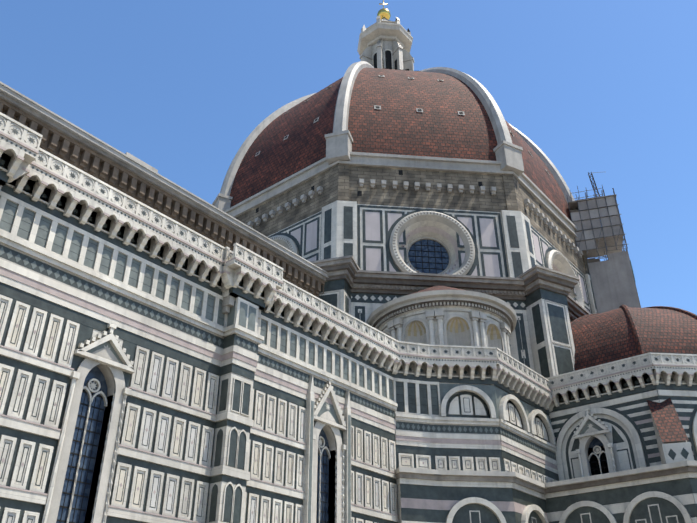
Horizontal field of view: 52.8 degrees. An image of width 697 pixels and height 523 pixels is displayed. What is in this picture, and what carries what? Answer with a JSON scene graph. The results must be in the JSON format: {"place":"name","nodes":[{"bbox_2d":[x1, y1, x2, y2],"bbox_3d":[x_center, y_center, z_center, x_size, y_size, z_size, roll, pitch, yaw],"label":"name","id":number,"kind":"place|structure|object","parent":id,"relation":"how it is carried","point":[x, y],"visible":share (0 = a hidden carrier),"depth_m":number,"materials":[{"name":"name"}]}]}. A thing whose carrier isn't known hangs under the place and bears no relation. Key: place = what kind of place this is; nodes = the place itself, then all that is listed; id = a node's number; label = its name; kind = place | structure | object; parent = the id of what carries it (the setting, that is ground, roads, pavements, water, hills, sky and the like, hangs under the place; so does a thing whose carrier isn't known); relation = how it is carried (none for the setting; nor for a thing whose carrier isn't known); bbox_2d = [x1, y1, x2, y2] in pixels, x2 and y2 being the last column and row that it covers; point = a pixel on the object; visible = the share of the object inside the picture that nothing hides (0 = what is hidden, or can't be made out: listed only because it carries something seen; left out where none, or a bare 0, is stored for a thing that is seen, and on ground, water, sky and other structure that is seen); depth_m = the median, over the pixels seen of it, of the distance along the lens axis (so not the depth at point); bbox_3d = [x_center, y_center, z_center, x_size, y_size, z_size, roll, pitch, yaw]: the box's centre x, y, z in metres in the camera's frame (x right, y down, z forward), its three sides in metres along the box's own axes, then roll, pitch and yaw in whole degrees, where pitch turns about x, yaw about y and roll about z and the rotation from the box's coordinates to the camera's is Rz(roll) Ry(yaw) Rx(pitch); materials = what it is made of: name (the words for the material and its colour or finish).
{"place":"outdoors","nodes":[
{"label":"outdoors","id":0,"kind":"place"},
{"bbox_2d":[0,0,696,314],"label":"sky","id":1,"kind":"structure","parent":0,"point":[606,87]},
{"label":"ground","id":2,"kind":"structure","parent":0,"visible":0},
{"bbox_2d":[0,112,402,522],"bbox_3d":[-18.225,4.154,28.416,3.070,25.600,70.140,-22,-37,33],"label":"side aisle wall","id":3,"kind":"structure","parent":2,"relation":"on","point":[156,366],"depth_m":38.97,"materials":[{"name":"white stone"}]},
{"bbox_2d":[0,81,328,296],"bbox_3d":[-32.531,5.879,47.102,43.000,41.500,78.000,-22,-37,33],"label":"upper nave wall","id":4,"kind":"structure","parent":3,"relation":"on","point":[129,174],"depth_m":56.28,"materials":[{"name":"grey stone"}]},
{"bbox_2d":[392,341,558,522],"bbox_3d":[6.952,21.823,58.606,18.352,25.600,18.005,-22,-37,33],"label":"end walls","id":5,"kind":"structure","parent":2,"relation":"on","point":[475,442],"depth_m":56.01,"materials":[{"name":"white stone"}]},
{"bbox_2d":[224,152,596,377],"bbox_3d":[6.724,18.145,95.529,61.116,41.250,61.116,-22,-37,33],"label":"drum","id":6,"kind":"object","parent":5,"relation":"on","point":[369,233],"visible":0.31,"depth_m":79.72,"materials":[{"name":"white stone"}]},
{"bbox_2d":[212,61,584,230],"bbox_3d":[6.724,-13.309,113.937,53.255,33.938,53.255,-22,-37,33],"label":"dome","id":7,"kind":"structure","parent":6,"relation":"on","point":[367,107],"depth_m":91.37,"materials":[{"name":"red tile"}]},
{"bbox_2d":[357,16,413,70],"bbox_3d":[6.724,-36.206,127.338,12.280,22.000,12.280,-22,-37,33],"label":"lantern","id":8,"kind":"object","parent":7,"relation":"on","point":[384,43],"visible":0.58,"depth_m":125.39,"materials":[{"name":"grey stone"}]},
{"bbox_2d":[377,0,390,19],"bbox_3d":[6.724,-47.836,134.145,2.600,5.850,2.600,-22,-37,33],"label":"golden ball finial","id":9,"kind":"object","parent":8,"relation":"on","point":[383,12],"visible":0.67,"depth_m":132.57,"materials":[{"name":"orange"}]},
{"bbox_2d":[567,172,640,312],"bbox_3d":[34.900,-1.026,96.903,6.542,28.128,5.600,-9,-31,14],"label":"scaffolding","id":10,"kind":"object","parent":6,"relation":"on","point":[612,277],"visible":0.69,"depth_m":95.34,"materials":[{"name":"grey metal"}]},
{"bbox_2d":[367,285,516,355],"bbox_3d":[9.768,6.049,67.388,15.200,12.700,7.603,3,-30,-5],"label":"exedra","id":11,"kind":"object","parent":5,"relation":"on","point":[443,306],"visible":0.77,"depth_m":65.56,"materials":[{"name":"white stone"}]},
{"bbox_2d":[544,304,696,522],"bbox_3d":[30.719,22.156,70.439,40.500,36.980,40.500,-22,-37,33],"label":"domed apse","id":12,"kind":"structure","parent":2,"relation":"on","point":[623,415],"depth_m":60.29,"materials":[{"name":"white stone"}]}
]}

